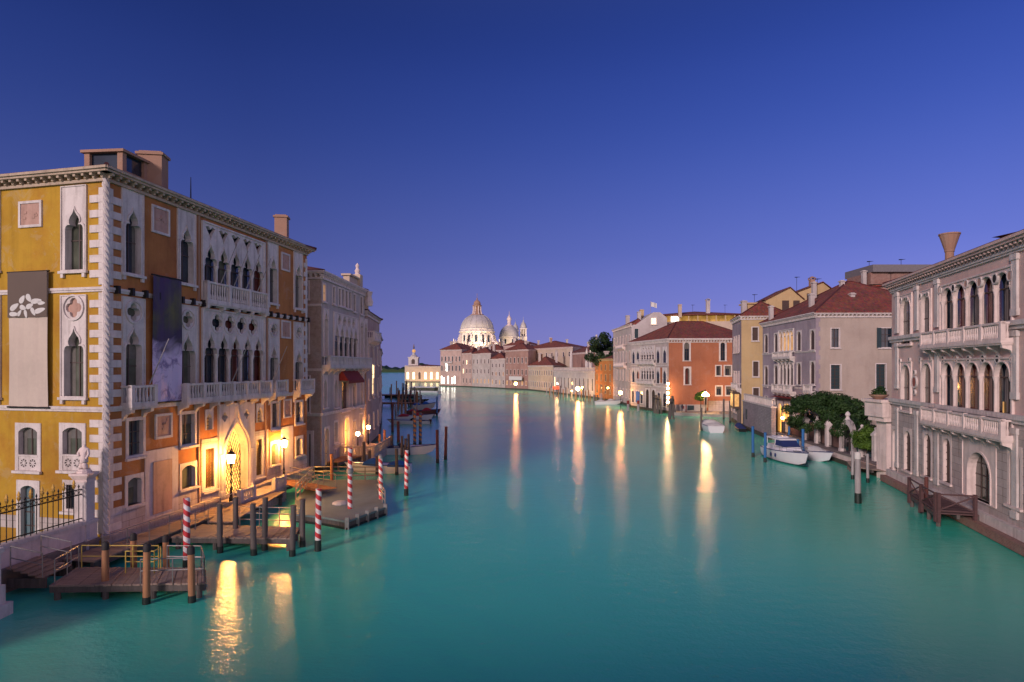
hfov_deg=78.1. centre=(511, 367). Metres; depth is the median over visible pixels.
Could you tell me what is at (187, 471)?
window
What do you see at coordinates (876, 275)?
altana house
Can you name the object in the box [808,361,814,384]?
window
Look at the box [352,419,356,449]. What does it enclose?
window
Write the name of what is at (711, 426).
motor launch
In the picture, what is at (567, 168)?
sky
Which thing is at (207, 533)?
plank jetty
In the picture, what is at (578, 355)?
back house
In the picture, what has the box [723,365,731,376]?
window
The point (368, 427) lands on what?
globe lamp
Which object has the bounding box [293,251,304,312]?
window
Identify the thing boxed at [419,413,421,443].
mooring post
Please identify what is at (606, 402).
motor launch
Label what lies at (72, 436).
window
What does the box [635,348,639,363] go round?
window
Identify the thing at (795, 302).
window
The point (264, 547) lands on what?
jetty post
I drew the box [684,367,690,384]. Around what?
window
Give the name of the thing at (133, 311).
window
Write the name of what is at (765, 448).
mooring post
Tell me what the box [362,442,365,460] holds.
mooring post
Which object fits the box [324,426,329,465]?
window
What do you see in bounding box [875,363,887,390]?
window
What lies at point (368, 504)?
floating pontoon
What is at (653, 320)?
window
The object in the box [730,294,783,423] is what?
sand palace
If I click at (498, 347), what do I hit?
back house
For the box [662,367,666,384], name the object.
window
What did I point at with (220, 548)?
jetty post
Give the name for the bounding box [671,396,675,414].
dolphin
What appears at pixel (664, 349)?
window
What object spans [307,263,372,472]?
brick palace
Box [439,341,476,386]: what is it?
pink palazzo
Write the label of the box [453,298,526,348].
domed church
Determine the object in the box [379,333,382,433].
dark rose house
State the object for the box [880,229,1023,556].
arcaded palace
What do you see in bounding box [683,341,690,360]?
window
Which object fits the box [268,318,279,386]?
window
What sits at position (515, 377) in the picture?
awning
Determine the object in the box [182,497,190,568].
striped pole
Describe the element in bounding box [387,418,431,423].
motorboat
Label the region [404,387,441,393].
water bus
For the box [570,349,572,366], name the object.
chimney
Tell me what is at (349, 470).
striped pole
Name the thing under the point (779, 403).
window
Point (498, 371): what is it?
pale terraced house
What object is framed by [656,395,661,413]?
dolphin
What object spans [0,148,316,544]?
gothic palace
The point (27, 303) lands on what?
hanging banner
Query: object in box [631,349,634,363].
window
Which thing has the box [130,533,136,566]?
jetty post
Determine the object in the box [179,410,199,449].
window
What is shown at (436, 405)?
mooring post
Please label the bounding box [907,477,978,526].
timber landing
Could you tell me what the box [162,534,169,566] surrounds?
jetty post
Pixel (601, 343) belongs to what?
tall tree
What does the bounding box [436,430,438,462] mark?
mooring post
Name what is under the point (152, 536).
plank walkway
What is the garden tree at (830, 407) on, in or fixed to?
on the land
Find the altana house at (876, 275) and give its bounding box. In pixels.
[845,259,931,289]
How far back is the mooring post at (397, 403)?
145.77 m
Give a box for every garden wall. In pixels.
[0,518,99,592]
[742,393,776,439]
[776,414,890,475]
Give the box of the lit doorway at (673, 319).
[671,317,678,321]
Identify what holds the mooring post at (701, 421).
in the canal water
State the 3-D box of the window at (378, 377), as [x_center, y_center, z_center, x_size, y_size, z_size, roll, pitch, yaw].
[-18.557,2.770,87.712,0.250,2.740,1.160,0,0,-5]
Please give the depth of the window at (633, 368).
155.83 m
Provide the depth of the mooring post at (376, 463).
58.63 m
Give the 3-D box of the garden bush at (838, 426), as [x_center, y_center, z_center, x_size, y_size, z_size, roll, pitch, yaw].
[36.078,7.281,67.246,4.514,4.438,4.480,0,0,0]
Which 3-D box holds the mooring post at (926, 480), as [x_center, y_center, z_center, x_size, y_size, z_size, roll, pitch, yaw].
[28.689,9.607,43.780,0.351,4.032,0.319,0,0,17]
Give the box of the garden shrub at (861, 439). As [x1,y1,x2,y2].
[850,424,876,453]
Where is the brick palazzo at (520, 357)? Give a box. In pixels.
[505,340,539,389]
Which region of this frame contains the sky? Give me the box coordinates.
[0,0,1023,367]
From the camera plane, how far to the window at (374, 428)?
82.76 m
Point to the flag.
(652, 304)
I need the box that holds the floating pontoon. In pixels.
[295,466,386,529]
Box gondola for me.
[734,423,746,431]
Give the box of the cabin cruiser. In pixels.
[760,435,808,466]
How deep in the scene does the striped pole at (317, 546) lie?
34.31 m
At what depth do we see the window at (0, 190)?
35.31 m
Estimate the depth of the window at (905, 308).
52.22 m
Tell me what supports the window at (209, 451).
in the gothic palace at (101, 235)
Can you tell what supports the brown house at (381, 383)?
on the land
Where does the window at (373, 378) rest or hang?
in the narrow house at (372, 396)
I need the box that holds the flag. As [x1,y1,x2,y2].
[650,301,656,313]
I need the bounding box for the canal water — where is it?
[0,372,1023,681]
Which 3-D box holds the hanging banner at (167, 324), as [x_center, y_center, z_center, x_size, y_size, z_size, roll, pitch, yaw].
[-20.630,-1.663,37.856,0.100,7.559,2.698,0,0,9]
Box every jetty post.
[100,541,109,596]
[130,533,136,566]
[142,543,150,604]
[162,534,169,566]
[187,545,195,603]
[216,503,223,553]
[233,497,238,528]
[250,503,256,555]
[261,497,267,550]
[289,504,296,556]
[299,498,305,547]
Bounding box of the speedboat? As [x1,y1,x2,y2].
[387,442,435,454]
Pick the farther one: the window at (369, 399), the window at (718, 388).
the window at (718, 388)
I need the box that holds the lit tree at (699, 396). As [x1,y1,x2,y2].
[694,390,704,407]
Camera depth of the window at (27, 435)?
34.97 m
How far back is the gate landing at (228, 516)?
40.97 m
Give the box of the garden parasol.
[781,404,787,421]
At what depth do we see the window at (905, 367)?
52.22 m
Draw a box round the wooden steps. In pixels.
[6,535,71,587]
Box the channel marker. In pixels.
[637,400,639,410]
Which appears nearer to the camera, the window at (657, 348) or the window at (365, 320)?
the window at (365, 320)
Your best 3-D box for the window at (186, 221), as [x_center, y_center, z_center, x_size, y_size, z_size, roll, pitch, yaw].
[-20.707,-7.459,39.980,0.530,5.057,1.917,0,0,9]
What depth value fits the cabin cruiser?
66.64 m
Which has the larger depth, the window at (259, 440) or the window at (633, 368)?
the window at (633, 368)
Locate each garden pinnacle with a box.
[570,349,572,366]
[585,348,588,370]
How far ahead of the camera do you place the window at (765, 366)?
98.55 m
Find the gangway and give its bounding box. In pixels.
[275,467,336,490]
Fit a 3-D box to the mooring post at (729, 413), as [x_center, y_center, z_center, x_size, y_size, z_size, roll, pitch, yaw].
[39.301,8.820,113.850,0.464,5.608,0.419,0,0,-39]
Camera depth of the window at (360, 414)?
73.93 m
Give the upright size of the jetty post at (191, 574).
4.025 m
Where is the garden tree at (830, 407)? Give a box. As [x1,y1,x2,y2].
[781,390,871,432]
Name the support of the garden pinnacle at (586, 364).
on the white villa
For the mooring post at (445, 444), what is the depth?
68.39 m
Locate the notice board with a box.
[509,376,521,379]
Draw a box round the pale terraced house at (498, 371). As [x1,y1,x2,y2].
[490,350,504,388]
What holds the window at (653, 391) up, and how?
in the coral palace at (688, 360)
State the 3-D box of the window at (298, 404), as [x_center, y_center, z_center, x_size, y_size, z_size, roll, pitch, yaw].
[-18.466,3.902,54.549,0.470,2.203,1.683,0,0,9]
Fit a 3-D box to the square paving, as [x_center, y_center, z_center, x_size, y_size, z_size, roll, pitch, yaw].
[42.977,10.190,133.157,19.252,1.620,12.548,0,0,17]
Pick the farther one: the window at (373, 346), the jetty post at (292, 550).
the window at (373, 346)
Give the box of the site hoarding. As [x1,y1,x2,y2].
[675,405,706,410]
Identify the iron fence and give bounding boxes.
[0,480,81,544]
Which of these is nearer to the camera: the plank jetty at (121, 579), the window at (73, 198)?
the plank jetty at (121, 579)
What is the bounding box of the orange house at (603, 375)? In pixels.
[595,351,612,399]
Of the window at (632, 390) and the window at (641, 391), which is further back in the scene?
the window at (632, 390)
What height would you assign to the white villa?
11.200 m
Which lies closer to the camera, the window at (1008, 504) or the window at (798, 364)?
the window at (1008, 504)
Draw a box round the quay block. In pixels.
[0,547,12,618]
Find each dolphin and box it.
[653,395,656,412]
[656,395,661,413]
[668,398,674,418]
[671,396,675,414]
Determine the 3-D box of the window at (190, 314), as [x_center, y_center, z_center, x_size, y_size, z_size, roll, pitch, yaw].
[-20.718,-0.975,40.110,0.470,5.957,1.933,0,0,9]
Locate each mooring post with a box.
[330,454,333,480]
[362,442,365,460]
[375,456,378,474]
[391,403,393,431]
[395,449,398,474]
[397,396,398,410]
[397,421,399,442]
[400,436,402,457]
[404,438,406,455]
[407,434,409,455]
[413,408,415,444]
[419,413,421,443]
[436,396,437,414]
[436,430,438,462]
[444,426,447,459]
[700,408,702,430]
[723,399,724,419]
[729,401,730,422]
[751,426,754,456]
[763,432,766,461]
[801,429,804,449]
[851,450,853,479]
[854,452,861,503]
[866,454,869,482]
[924,477,928,511]
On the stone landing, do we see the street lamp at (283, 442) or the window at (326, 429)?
the street lamp at (283, 442)
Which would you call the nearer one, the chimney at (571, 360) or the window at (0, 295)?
the window at (0, 295)
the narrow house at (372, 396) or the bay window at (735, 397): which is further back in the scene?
the bay window at (735, 397)
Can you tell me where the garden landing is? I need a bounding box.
[847,461,885,474]
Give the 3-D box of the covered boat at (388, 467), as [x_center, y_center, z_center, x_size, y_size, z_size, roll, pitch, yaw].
[-12.836,9.426,60.192,6.379,1.647,1.990,0,0,-1]
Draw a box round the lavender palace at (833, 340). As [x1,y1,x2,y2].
[759,273,892,445]
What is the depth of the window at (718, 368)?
136.62 m
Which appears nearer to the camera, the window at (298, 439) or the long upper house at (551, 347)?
the window at (298, 439)
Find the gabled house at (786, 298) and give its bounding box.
[757,276,830,309]
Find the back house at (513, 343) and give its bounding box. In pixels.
[503,336,539,352]
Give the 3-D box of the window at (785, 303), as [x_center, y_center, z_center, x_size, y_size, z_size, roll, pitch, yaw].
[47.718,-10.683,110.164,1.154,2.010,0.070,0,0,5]
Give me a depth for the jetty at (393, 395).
207.58 m
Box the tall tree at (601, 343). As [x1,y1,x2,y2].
[584,332,612,366]
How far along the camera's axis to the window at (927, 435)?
47.92 m
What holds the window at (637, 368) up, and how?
in the coral palace at (688, 360)
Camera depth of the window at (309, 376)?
60.08 m
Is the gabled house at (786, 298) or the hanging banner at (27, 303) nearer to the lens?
the hanging banner at (27, 303)
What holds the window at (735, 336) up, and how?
in the sand palace at (747, 353)
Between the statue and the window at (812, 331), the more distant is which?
the window at (812, 331)
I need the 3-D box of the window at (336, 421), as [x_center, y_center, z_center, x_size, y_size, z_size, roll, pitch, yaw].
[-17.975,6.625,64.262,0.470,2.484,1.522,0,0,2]
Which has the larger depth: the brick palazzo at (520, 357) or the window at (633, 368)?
the brick palazzo at (520, 357)
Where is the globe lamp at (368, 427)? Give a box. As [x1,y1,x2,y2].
[367,424,369,444]
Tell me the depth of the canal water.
29.23 m
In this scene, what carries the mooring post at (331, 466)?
in the canal water
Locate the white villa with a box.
[552,367,594,397]
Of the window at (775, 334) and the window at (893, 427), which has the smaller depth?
the window at (893, 427)
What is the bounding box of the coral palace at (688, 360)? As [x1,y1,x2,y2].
[628,321,731,413]
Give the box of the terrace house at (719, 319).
[663,298,739,329]
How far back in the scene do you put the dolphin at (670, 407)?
122.12 m
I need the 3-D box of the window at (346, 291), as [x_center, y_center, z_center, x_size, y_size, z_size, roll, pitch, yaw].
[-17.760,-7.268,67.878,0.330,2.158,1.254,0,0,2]
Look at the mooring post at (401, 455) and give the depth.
69.71 m
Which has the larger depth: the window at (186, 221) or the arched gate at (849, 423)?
the arched gate at (849, 423)
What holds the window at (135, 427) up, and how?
in the gothic palace at (101, 235)
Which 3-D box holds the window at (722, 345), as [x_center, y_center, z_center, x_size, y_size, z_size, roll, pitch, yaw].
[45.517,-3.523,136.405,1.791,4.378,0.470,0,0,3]
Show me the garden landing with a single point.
(872, 468)
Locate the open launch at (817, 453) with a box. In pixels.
[799,445,832,461]
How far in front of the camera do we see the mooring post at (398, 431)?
83.94 m
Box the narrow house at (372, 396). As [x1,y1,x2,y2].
[365,297,382,442]
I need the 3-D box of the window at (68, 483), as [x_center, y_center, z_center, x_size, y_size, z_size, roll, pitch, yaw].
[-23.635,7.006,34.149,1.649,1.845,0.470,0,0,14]
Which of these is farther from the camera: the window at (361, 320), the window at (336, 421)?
the window at (361, 320)
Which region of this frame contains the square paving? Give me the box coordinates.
[674,411,731,416]
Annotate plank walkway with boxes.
[62,492,234,569]
[327,456,361,469]
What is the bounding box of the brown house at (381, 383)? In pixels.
[381,349,382,419]
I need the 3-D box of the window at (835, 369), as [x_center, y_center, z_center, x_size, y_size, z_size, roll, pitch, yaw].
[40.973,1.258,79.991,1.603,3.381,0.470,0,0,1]
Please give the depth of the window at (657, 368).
141.96 m
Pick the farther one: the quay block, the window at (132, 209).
the window at (132, 209)
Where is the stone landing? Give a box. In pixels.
[217,474,286,515]
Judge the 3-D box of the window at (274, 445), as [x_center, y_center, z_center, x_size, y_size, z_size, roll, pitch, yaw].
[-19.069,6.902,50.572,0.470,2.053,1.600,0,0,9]
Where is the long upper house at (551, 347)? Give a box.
[533,337,584,370]
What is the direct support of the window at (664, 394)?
in the coral palace at (688, 360)
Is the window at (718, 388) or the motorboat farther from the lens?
the window at (718, 388)
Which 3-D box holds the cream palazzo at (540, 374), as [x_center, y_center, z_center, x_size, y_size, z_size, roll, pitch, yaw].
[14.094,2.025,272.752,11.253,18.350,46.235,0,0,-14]
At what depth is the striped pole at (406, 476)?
49.24 m
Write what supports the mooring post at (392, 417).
in the canal water
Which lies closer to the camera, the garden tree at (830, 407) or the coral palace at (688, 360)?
the garden tree at (830, 407)
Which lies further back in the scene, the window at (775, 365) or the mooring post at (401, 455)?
the window at (775, 365)
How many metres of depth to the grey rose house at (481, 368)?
313.32 m
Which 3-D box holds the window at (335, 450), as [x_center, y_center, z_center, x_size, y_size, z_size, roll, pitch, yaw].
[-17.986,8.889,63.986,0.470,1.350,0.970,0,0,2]
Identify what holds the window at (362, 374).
in the brick palace at (337, 335)
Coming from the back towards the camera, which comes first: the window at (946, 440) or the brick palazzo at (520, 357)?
the brick palazzo at (520, 357)
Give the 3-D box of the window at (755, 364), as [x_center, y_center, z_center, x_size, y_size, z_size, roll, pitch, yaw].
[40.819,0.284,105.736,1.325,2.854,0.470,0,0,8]
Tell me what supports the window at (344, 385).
in the brick palace at (337, 335)
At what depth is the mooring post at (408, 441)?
71.76 m
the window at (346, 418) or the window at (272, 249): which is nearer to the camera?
the window at (272, 249)
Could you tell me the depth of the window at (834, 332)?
80.18 m
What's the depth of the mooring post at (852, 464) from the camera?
56.38 m
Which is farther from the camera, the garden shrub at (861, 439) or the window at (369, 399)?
the window at (369, 399)
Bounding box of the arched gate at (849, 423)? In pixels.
[838,411,856,453]
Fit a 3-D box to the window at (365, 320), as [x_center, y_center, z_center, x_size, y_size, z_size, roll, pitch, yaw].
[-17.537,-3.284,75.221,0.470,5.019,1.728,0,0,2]
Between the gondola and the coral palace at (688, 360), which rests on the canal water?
the gondola
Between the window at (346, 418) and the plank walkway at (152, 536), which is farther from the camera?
the window at (346, 418)
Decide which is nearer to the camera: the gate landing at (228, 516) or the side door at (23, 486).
the side door at (23, 486)
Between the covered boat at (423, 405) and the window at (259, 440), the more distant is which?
the covered boat at (423, 405)
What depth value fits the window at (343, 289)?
67.02 m
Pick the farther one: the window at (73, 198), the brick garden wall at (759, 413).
the brick garden wall at (759, 413)
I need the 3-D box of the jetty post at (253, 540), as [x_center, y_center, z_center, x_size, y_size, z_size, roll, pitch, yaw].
[-13.756,9.425,33.639,0.418,4.398,0.343,0,0,-29]
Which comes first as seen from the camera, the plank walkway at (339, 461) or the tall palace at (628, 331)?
the plank walkway at (339, 461)
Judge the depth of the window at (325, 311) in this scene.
61.61 m
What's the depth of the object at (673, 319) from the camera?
166.66 m
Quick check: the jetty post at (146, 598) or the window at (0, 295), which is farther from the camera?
the window at (0, 295)
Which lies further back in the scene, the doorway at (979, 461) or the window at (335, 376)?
the window at (335, 376)
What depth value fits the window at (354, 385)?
71.43 m
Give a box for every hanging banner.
[7,270,49,408]
[151,273,183,403]
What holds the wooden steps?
attached to the garden wall at (74, 533)
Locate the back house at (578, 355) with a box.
[569,342,594,370]
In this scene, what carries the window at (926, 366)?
in the arcaded palace at (956, 339)
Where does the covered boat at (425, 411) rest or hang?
on the canal water
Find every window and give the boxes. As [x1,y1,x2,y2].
[0,190,0,272]
[0,295,1,399]
[11,423,41,473]
[55,423,85,473]
[57,184,87,277]
[57,294,87,403]
[59,480,72,514]
[121,187,146,282]
[121,296,145,402]
[124,472,146,510]
[125,416,148,461]
[177,208,197,290]
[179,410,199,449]
[179,460,199,492]
[182,304,198,392]
[202,443,219,494]
[205,409,213,429]
[255,435,266,480]
[256,403,263,422]
[267,241,279,308]
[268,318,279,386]
[269,440,281,467]
[270,401,282,431]
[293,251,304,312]
[293,322,303,389]
[294,399,304,425]
[295,435,304,457]
[307,280,309,300]
[307,322,309,353]
[307,375,310,413]
[307,431,313,466]
[322,282,327,303]
[323,308,328,357]
[323,375,328,408]
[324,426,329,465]
[332,285,336,305]
[334,375,339,408]
[334,420,339,445]
[334,448,336,458]
[338,287,342,307]
[340,381,350,412]
[342,288,346,308]
[344,415,348,452]
[345,289,349,309]
[349,290,352,310]
[352,383,358,408]
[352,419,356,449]
[353,293,357,313]
[359,317,363,356]
[359,412,363,438]
[360,295,364,315]
[360,372,364,408]
[364,318,367,357]
[368,379,370,400]
[371,364,375,395]
[373,346,375,365]
[373,378,375,398]
[373,411,375,429]
[377,347,379,365]
[377,377,379,396]
[377,409,379,425]
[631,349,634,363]
[631,367,634,382]
[631,389,634,402]
[634,328,638,338]
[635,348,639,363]
[635,367,639,382]
[640,390,642,403]
[645,388,649,407]
[650,317,656,324]
[651,388,655,407]
[655,347,659,363]
[655,367,659,383]
[662,346,666,363]
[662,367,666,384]
[662,392,666,407]
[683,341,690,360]
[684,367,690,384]
[715,365,722,376]
[715,385,722,395]
[719,341,726,360]
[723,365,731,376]
[725,385,731,395]
[730,391,740,408]
[732,336,734,353]
[734,336,736,353]
[751,326,759,341]
[752,361,759,377]
[752,387,759,395]
[763,333,767,353]
[763,365,767,387]
[774,332,777,351]
[774,364,777,383]
[777,400,782,431]
[782,300,788,309]
[784,400,789,431]
[793,300,799,305]
[795,330,800,351]
[795,362,800,385]
[808,329,814,350]
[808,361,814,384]
[829,364,842,390]
[830,328,840,348]
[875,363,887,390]
[878,327,891,348]
[892,426,897,471]
[897,292,912,346]
[898,361,911,413]
[901,427,911,473]
[918,288,931,344]
[918,360,933,412]
[920,430,932,480]
[939,434,951,486]
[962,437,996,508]
[1003,447,1022,511]
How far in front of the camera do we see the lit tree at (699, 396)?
130.82 m
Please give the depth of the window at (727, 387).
136.52 m
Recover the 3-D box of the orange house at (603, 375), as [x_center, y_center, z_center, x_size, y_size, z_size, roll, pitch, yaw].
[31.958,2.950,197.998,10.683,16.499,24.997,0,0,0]
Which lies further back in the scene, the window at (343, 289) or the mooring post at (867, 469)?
the window at (343, 289)
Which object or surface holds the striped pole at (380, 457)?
in the canal water
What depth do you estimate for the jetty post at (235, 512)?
36.35 m
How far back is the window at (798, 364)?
85.85 m
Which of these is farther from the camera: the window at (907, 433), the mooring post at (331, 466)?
the mooring post at (331, 466)
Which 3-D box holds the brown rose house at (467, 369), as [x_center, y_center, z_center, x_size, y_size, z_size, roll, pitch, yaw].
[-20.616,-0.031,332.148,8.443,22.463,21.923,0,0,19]
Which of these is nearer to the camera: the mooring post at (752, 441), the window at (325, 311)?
the window at (325, 311)
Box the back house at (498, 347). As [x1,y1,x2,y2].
[479,341,504,351]
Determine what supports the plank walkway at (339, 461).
in the canal water
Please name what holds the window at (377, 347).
in the narrow house at (372, 396)
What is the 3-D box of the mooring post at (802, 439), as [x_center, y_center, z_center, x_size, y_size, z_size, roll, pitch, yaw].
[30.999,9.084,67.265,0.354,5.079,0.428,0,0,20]
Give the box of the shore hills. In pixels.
[381,363,428,371]
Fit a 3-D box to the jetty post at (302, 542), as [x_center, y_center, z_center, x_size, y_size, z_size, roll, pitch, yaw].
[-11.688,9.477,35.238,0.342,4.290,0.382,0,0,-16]
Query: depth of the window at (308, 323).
60.09 m
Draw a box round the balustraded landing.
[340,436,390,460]
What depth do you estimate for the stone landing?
45.40 m
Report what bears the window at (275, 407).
in the gothic palace at (101, 235)
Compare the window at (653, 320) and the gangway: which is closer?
the gangway
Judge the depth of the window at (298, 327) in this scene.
54.62 m
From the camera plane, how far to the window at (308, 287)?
60.09 m
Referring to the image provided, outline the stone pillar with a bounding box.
[68,471,99,549]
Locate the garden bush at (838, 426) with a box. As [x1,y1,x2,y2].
[829,415,871,450]
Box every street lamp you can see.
[227,448,234,501]
[281,435,286,474]
[702,390,708,412]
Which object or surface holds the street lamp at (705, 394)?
on the square paving
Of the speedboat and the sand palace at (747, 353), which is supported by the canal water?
the speedboat
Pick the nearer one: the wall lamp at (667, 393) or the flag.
the wall lamp at (667, 393)
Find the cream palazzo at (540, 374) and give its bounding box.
[527,350,565,392]
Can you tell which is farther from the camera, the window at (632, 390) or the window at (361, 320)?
the window at (632, 390)
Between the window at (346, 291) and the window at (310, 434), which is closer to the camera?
the window at (310, 434)
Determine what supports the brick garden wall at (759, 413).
in the canal water
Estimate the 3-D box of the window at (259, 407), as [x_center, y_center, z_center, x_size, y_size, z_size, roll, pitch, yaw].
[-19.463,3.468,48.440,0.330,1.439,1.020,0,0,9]
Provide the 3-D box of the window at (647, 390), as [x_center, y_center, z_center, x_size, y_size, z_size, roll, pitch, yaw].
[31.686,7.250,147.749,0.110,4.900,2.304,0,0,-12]
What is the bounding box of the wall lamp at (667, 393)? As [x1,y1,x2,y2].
[667,380,668,406]
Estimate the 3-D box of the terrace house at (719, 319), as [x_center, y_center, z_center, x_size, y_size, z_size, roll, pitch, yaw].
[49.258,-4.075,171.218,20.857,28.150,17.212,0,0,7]
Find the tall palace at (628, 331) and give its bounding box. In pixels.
[612,309,666,406]
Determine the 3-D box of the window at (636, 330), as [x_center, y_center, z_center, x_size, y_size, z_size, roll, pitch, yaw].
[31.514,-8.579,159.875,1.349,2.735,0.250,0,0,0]
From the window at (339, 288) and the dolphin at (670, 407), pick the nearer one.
the window at (339, 288)
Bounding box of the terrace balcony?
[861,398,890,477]
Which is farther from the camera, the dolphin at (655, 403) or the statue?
the dolphin at (655, 403)
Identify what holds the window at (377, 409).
in the narrow house at (372, 396)
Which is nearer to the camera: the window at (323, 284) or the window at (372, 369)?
the window at (323, 284)
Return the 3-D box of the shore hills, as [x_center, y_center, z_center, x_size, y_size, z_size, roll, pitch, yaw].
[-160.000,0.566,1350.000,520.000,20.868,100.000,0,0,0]
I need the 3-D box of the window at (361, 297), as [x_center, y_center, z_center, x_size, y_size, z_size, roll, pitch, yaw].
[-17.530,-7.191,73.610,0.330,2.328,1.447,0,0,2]
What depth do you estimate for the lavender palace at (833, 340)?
80.42 m
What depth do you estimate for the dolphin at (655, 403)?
138.00 m
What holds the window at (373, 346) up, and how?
in the narrow house at (372, 396)
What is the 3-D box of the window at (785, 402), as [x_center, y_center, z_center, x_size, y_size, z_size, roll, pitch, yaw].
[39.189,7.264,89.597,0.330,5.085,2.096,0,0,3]
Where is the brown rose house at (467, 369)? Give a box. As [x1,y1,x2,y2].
[461,346,481,386]
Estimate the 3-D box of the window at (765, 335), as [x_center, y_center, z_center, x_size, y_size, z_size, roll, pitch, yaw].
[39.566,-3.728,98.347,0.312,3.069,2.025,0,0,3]
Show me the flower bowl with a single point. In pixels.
(877, 393)
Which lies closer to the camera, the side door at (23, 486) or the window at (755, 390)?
the side door at (23, 486)
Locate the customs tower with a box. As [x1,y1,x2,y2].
[405,345,421,365]
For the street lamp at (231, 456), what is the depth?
42.51 m
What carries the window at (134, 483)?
in the gothic palace at (101, 235)
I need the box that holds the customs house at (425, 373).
[404,365,439,381]
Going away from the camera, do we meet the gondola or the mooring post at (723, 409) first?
the gondola
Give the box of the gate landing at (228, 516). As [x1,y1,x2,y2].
[207,491,284,524]
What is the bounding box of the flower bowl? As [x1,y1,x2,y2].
[869,386,888,398]
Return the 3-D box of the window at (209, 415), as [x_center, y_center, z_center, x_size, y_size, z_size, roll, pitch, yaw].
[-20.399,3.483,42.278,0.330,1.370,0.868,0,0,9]
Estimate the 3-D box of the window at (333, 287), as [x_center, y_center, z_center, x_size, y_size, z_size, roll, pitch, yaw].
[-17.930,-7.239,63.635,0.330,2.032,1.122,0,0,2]
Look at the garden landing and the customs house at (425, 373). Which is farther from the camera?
the customs house at (425, 373)
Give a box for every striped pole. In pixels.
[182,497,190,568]
[314,488,321,551]
[346,448,353,508]
[378,454,382,499]
[404,450,408,495]
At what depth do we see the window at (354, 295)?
71.19 m
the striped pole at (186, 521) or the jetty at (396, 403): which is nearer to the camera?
the striped pole at (186, 521)
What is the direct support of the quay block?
in the canal water
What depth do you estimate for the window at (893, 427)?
54.86 m
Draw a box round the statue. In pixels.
[76,444,91,473]
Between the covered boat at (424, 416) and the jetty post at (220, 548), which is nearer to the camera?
the jetty post at (220, 548)
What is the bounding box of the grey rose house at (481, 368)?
[471,344,498,387]
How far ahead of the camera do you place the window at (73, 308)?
34.17 m
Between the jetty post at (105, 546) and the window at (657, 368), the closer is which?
the jetty post at (105, 546)
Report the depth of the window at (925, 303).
48.22 m
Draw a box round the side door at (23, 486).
[16,479,39,537]
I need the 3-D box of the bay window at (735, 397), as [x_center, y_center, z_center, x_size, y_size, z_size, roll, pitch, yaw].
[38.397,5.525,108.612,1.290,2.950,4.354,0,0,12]
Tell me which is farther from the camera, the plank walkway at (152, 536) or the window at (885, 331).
the window at (885, 331)
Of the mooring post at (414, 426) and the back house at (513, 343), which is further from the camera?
the back house at (513, 343)
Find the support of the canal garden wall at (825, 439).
in the canal water
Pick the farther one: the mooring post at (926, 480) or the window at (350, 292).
the window at (350, 292)
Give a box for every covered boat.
[344,458,411,473]
[396,412,433,419]
[406,408,440,414]
[411,402,435,409]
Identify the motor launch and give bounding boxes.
[595,399,621,404]
[701,419,724,432]
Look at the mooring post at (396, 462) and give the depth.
58.60 m
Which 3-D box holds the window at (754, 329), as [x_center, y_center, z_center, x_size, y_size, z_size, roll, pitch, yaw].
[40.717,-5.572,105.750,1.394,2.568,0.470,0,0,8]
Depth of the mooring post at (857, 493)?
46.38 m
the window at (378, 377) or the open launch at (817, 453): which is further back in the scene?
the window at (378, 377)
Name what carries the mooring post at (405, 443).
in the canal water
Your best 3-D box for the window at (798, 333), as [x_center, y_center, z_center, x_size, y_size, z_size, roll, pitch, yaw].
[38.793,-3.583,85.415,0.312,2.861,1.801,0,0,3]
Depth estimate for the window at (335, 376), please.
64.72 m
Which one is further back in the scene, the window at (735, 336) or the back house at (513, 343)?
the back house at (513, 343)
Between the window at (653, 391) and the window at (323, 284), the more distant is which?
the window at (653, 391)
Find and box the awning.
[339,370,363,383]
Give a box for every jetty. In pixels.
[49,545,205,600]
[171,506,299,550]
[382,394,418,397]
[382,402,416,405]

